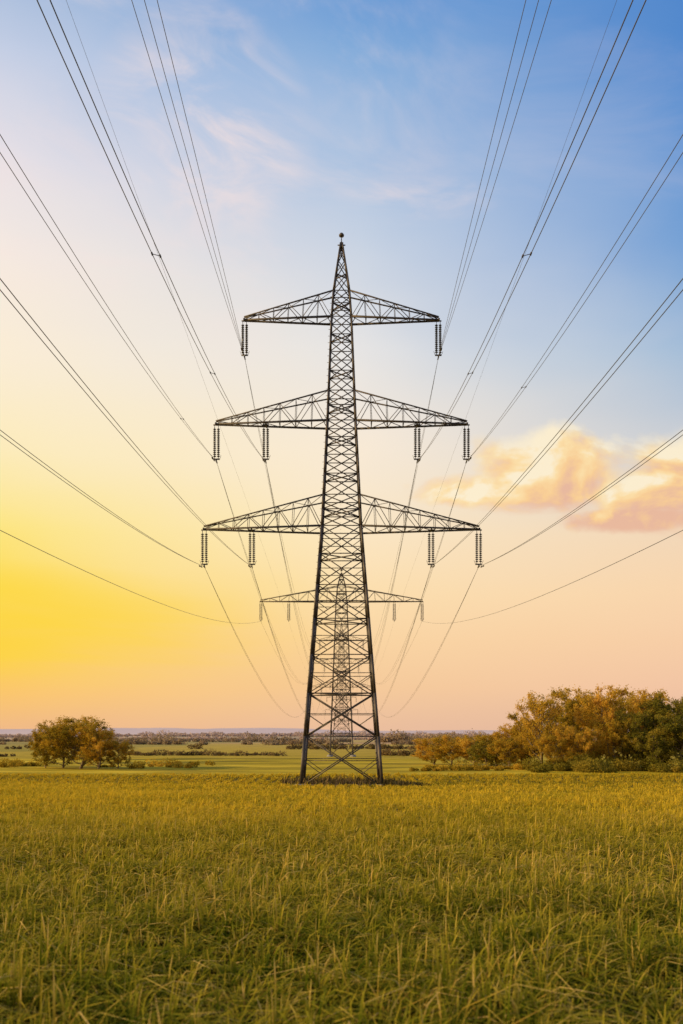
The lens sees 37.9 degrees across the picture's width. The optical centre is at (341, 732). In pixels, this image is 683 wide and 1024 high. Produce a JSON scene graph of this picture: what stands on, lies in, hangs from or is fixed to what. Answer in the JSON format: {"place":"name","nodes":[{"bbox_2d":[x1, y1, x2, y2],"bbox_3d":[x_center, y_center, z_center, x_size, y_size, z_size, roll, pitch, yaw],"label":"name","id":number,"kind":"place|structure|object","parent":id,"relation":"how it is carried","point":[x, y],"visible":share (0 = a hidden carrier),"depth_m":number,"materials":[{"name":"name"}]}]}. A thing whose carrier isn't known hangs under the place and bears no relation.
{"place":"outdoors","nodes":[
{"label":"outdoors","id":0,"kind":"place"},
{"bbox_2d":[0,728,541,734],"bbox_3d":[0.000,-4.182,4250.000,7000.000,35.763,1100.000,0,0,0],"label":"distant hills","id":1,"kind":"structure","parent":0,"point":[132,731],"depth_m":4076.29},
{"bbox_2d":[0,734,682,1023],"bbox_3d":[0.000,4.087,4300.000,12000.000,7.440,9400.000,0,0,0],"label":"ground","id":2,"kind":"structure","parent":0,"point":[290,763],"depth_m":137.68,"materials":[{"name":"green plant"}]},
{"bbox_2d":[28,727,62,767],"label":"deciduous tree","id":3,"kind":"object","parent":2,"relation":"on","point":[37,740],"visible":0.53,"depth_m":136.13,"materials":[{"name":"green plant"}]},
{"bbox_2d":[33,720,84,767],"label":"deciduous tree","id":4,"kind":"object","parent":2,"relation":"on","point":[41,727],"visible":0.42,"depth_m":135.17,"materials":[{"name":"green plant"}]},
{"bbox_2d":[40,714,109,768],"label":"deciduous tree","id":5,"kind":"object","parent":2,"relation":"on","point":[65,728],"visible":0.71,"depth_m":132.74,"materials":[{"name":"orange plant"}]},
{"bbox_2d":[67,726,119,768],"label":"deciduous tree","id":6,"kind":"object","parent":2,"relation":"on","point":[106,735],"visible":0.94,"depth_m":130.94,"materials":[{"name":"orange plant"}]},
{"bbox_2d":[102,740,134,768],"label":"deciduous tree","id":7,"kind":"object","parent":2,"relation":"on","point":[122,751],"visible":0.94,"depth_m":132.69,"materials":[{"name":"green plant"}]},
{"bbox_2d":[0,748,286,756],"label":"hedgerow","id":8,"kind":"object","parent":2,"relation":"on","point":[181,753],"visible":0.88,"depth_m":203.72,"materials":[{"name":"green plant"}]},
{"bbox_2d":[4,743,428,749],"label":"hedgerow","id":9,"kind":"object","parent":2,"relation":"on","point":[310,746],"visible":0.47,"depth_m":285.53,"materials":[{"name":"green plant"}]},
{"bbox_2d":[0,732,450,744],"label":"hedgerow","id":10,"kind":"object","parent":2,"relation":"on","point":[158,741],"visible":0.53,"depth_m":396.80,"materials":[{"name":"green plant"}]},
{"bbox_2d":[0,731,473,741],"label":"hedgerow","id":11,"kind":"object","parent":2,"relation":"on","point":[26,739],"visible":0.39,"depth_m":556.03,"materials":[{"name":"green plant"}]},
{"bbox_2d":[5,730,508,735],"bbox_3d":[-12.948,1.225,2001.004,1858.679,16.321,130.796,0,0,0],"label":"distant treeline","id":12,"kind":"object","parent":2,"relation":"on","point":[222,733],"visible":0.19,"depth_m":1985.71,"materials":[{"name":"green plant"}]},
{"bbox_2d":[0,757,549,770],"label":"shrubs","id":13,"kind":"object","parent":2,"relation":"on","point":[177,763],"visible":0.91,"depth_m":134.36,"materials":[{"name":"green plant"}]},
{"bbox_2d":[0,728,594,737],"bbox_3d":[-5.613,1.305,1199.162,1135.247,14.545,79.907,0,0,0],"label":"distant treeline","id":14,"kind":"object","parent":2,"relation":"on","point":[147,733],"visible":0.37,"depth_m":1190.02,"materials":[{"name":"green plant"}]},
{"bbox_2d":[7,734,595,739],"bbox_3d":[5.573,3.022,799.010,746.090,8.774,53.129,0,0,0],"label":"distant treeline","id":15,"kind":"object","parent":2,"relation":"on","point":[269,737],"visible":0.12,"depth_m":789.85,"materials":[{"name":"green plant"}]},
{"bbox_2d":[282,781,373,786],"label":"soil mound","id":16,"kind":"object","parent":2,"relation":"on","point":[337,784],"visible":0.08,"depth_m":87.27,"materials":[{"name":"brown soil"}]},
{"bbox_2d":[0,772,682,1023],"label":"crop field grass","id":17,"kind":"structure","parent":2,"relation":"on","point":[544,937],"depth_m":10.48,"materials":[{"name":"green plant"}]},
{"bbox_2d":[200,232,482,785],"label":"electricity pylon","id":18,"kind":"object","parent":2,"relation":"on","point":[313,657],"visible":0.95,"depth_m":89.69,"materials":[{"name":"metal"}]},
{"bbox_2d":[0,430,324,722],"bbox_3d":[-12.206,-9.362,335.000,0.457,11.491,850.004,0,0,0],"label":"power line","id":19,"kind":"object","parent":18,"relation":"attached to","point":[124,522],"visible":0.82,"depth_m":52.73,"materials":[{"name":"metal"}]},
{"bbox_2d":[0,278,325,721],"bbox_3d":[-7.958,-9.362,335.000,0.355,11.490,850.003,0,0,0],"label":"power line","id":20,"kind":"object","parent":18,"relation":"attached to","point":[250,566],"visible":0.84,"depth_m":33.59,"materials":[{"name":"metal"}]},
{"bbox_2d":[0,135,325,709],"bbox_3d":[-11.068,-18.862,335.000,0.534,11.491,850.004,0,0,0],"label":"power line","id":21,"kind":"object","parent":18,"relation":"attached to","point":[123,339],"visible":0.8,"depth_m":47.41,"materials":[{"name":"metal"}]},
{"bbox_2d":[36,0,327,699],"bbox_3d":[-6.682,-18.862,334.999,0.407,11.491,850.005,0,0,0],"label":"power line","id":22,"kind":"object","parent":18,"relation":"attached to","point":[152,254],"visible":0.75,"depth_m":31.66,"materials":[{"name":"metal"}]},
{"bbox_2d":[131,0,323,679],"bbox_3d":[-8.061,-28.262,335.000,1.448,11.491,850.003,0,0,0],"label":"power line","id":23,"kind":"object","parent":18,"relation":"attached to","point":[201,205],"visible":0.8,"depth_m":55.83,"materials":[{"name":"metal"}]},
{"bbox_2d":[359,0,551,679],"bbox_3d":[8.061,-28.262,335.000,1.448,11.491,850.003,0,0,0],"label":"power line","id":24,"kind":"object","parent":18,"relation":"hanging from","point":[481,205],"visible":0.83,"depth_m":55.88,"materials":[{"name":"metal"}]},
{"bbox_2d":[355,0,646,699],"bbox_3d":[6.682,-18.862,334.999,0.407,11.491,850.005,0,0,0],"label":"power line","id":25,"kind":"object","parent":18,"relation":"attached to","point":[530,254],"visible":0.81,"depth_m":31.66,"materials":[{"name":"metal"}]},
{"bbox_2d":[357,278,682,721],"bbox_3d":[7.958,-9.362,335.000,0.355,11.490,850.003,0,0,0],"label":"power line","id":26,"kind":"object","parent":18,"relation":"attached to","point":[432,566],"visible":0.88,"depth_m":33.46,"materials":[{"name":"metal"}]},
{"bbox_2d":[357,135,682,709],"bbox_3d":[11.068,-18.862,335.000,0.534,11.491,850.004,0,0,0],"label":"power line","id":27,"kind":"object","parent":18,"relation":"attached to","point":[559,339],"visible":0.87,"depth_m":47.60,"materials":[{"name":"metal"}]},
{"bbox_2d":[358,430,682,722],"bbox_3d":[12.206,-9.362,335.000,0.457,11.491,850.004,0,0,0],"label":"power line","id":28,"kind":"object","parent":18,"relation":"attached to","point":[558,522],"visible":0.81,"depth_m":52.98,"materials":[{"name":"metal"}]},
{"bbox_2d":[259,569,423,756],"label":"electricity pylon","id":29,"kind":"object","parent":2,"relation":"on","point":[340,646],"visible":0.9,"depth_m":199.39,"materials":[{"name":"metal"}]},
{"bbox_2d":[0,530,304,684],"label":"power line","id":30,"kind":"object","parent":29,"relation":"attached to","point":[114,584],"visible":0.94,"depth_m":66.59,"materials":[{"name":"metal"}]},
{"bbox_2d":[66,1,300,657],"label":"power line","id":31,"kind":"object","parent":29,"relation":"attached to","point":[156,249],"visible":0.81,"depth_m":53.02,"materials":[{"name":"metal"}]},
{"bbox_2d":[382,1,616,657],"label":"power line","id":32,"kind":"object","parent":29,"relation":"attached to","point":[526,249],"visible":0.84,"depth_m":53.02,"materials":[{"name":"metal"}]},
{"bbox_2d":[378,530,682,684],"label":"power line","id":33,"kind":"object","parent":29,"relation":"attached to","point":[568,584],"visible":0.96,"depth_m":66.59,"materials":[{"name":"metal"}]},
{"bbox_2d":[314,620,368,743],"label":"electricity pylon","id":34,"kind":"object","parent":2,"relation":"on","point":[341,681],"visible":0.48,"depth_m":399.50,"materials":[{"name":"metal"}]},
{"bbox_2d":[325,682,357,738],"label":"electricity pylon","id":35,"kind":"object","parent":2,"relation":"on","point":[340,711],"visible":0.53,"depth_m":758.43,"materials":[{"name":"metal"}]},
{"bbox_2d":[280,772,431,786],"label":"weeds","id":36,"kind":"object","parent":2,"relation":"on","point":[348,780],"visible":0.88,"depth_m":86.73,"materials":[{"name":"green plant"}]},
{"bbox_2d":[381,743,463,755],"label":"hedgerow","id":37,"kind":"object","parent":2,"relation":"on","point":[389,752],"visible":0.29,"depth_m":209.48,"materials":[{"name":"green plant"}]},
{"bbox_2d":[380,729,474,742],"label":"distant treeline","id":38,"kind":"object","parent":2,"relation":"on","point":[391,738],"visible":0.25,"depth_m":508.31,"materials":[{"name":"green plant"}]},
{"bbox_2d":[411,737,454,764],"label":"deciduous tree","id":39,"kind":"object","parent":2,"relation":"on","point":[426,757],"visible":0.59,"depth_m":145.47,"materials":[{"name":"orange plant"}]},
{"bbox_2d":[429,734,474,764],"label":"deciduous tree","id":40,"kind":"object","parent":2,"relation":"on","point":[437,750],"visible":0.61,"depth_m":141.16,"materials":[{"name":"orange plant"}]},
{"bbox_2d":[448,735,489,764],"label":"deciduous tree","id":41,"kind":"object","parent":2,"relation":"on","point":[467,743],"visible":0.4,"depth_m":138.76,"materials":[{"name":"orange plant"}]},
{"bbox_2d":[464,739,504,765],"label":"deciduous tree","id":42,"kind":"object","parent":2,"relation":"on","point":[473,751],"visible":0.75,"depth_m":131.51,"materials":[{"name":"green plant"}]},
{"bbox_2d":[473,730,528,766],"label":"deciduous tree","id":43,"kind":"object","parent":2,"relation":"on","point":[490,737],"visible":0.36,"depth_m":132.64,"materials":[{"name":"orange plant"}]},
{"bbox_2d":[483,736,531,766],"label":"deciduous tree","id":44,"kind":"object","parent":2,"relation":"on","point":[509,745],"visible":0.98,"depth_m":128.51,"materials":[{"name":"orange plant"}]},
{"bbox_2d":[496,723,538,763],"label":"deciduous tree","id":45,"kind":"object","parent":2,"relation":"on","point":[505,729],"visible":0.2,"depth_m":135.90,"materials":[{"name":"orange plant"}]},
{"bbox_2d":[507,711,550,763],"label":"deciduous tree","id":46,"kind":"object","parent":2,"relation":"on","point":[514,715],"visible":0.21,"depth_m":133.85,"materials":[{"name":"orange plant"}]},
{"bbox_2d":[512,685,565,762],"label":"deciduous tree","id":47,"kind":"object","parent":2,"relation":"on","point":[535,708],"visible":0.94,"depth_m":125.39,"materials":[{"name":"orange plant"}]},
{"bbox_2d":[533,733,575,764],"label":"deciduous tree","id":48,"kind":"object","parent":2,"relation":"on","point":[560,748],"visible":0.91,"depth_m":122.13,"materials":[{"name":"orange plant"}]},
{"bbox_2d":[542,709,582,760],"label":"deciduous tree","id":49,"kind":"object","parent":2,"relation":"on","point":[544,725],"visible":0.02,"depth_m":141.20,"materials":[{"name":"brown plant"}]},
{"bbox_2d":[548,684,599,765],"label":"deciduous tree","id":50,"kind":"object","parent":2,"relation":"on","point":[569,702],"visible":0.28,"depth_m":132.69,"materials":[{"name":"orange plant"}]},
{"bbox_2d":[554,726,600,766],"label":"deciduous tree","id":51,"kind":"object","parent":2,"relation":"on","point":[580,741],"visible":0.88,"depth_m":121.92,"materials":[{"name":"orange plant"}]},
{"bbox_2d":[579,706,605,758],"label":"deciduous tree","id":52,"kind":"object","parent":2,"relation":"on","point":[592,730],"visible":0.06,"depth_m":144.03,"materials":[{"name":"brown plant"}]},
{"bbox_2d":[517,751,682,772],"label":"shrubs","id":53,"kind":"object","parent":2,"relation":"on","point":[595,765],"visible":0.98,"depth_m":119.94,"materials":[{"name":"green plant"}]},
{"bbox_2d":[571,684,630,762],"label":"deciduous tree","id":54,"kind":"object","parent":2,"relation":"on","point":[605,707],"visible":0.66,"depth_m":125.94,"materials":[{"name":"orange plant"}]},
{"bbox_2d":[588,714,634,764],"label":"deciduous tree","id":55,"kind":"object","parent":2,"relation":"on","point":[605,736],"visible":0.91,"depth_m":123.08,"materials":[{"name":"green plant"}]},
{"bbox_2d":[597,689,650,763],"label":"deciduous tree","id":56,"kind":"object","parent":2,"relation":"on","point":[621,702],"visible":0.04,"depth_m":135.41,"materials":[{"name":"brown plant"}]},
{"bbox_2d":[606,708,657,764],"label":"deciduous tree","id":57,"kind":"object","parent":2,"relation":"on","point":[637,719],"visible":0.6,"depth_m":123.08,"materials":[{"name":"green plant"}]},
{"bbox_2d":[623,687,669,760],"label":"deciduous tree","id":58,"kind":"object","parent":2,"relation":"on","point":[635,702],"visible":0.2,"depth_m":129.03,"materials":[{"name":"orange plant"}]},
{"bbox_2d":[627,724,677,765],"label":"deciduous tree","id":59,"kind":"object","parent":2,"relation":"on","point":[651,741],"visible":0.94,"depth_m":120.30,"materials":[{"name":"green plant"}]},
{"bbox_2d":[632,691,682,765],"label":"deciduous tree","id":60,"kind":"object","parent":2,"relation":"on","point":[657,705],"visible":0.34,"depth_m":124.65,"materials":[{"name":"green plant"}]},
{"bbox_2d":[650,695,682,753],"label":"deciduous tree","id":61,"kind":"object","parent":2,"relation":"on","point":[677,707],"visible":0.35,"depth_m":122.30,"materials":[{"name":"green plant"}]},
{"bbox_2d":[652,708,682,767],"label":"deciduous tree","id":62,"kind":"object","parent":2,"relation":"on","point":[669,727],"visible":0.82,"depth_m":120.28,"materials":[{"name":"green plant"}]},
{"bbox_2d":[0,0,682,730],"label":"sky","id":63,"kind":"structure","parent":0,"point":[311,122],"materials":[{"name":"blue"}]},
{"bbox_2d":[211,728,498,730],"bbox_3d":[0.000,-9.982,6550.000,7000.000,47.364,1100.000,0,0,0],"label":"distant hills","id":64,"kind":"structure","parent":0,"point":[324,730],"depth_m":6458.69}
]}

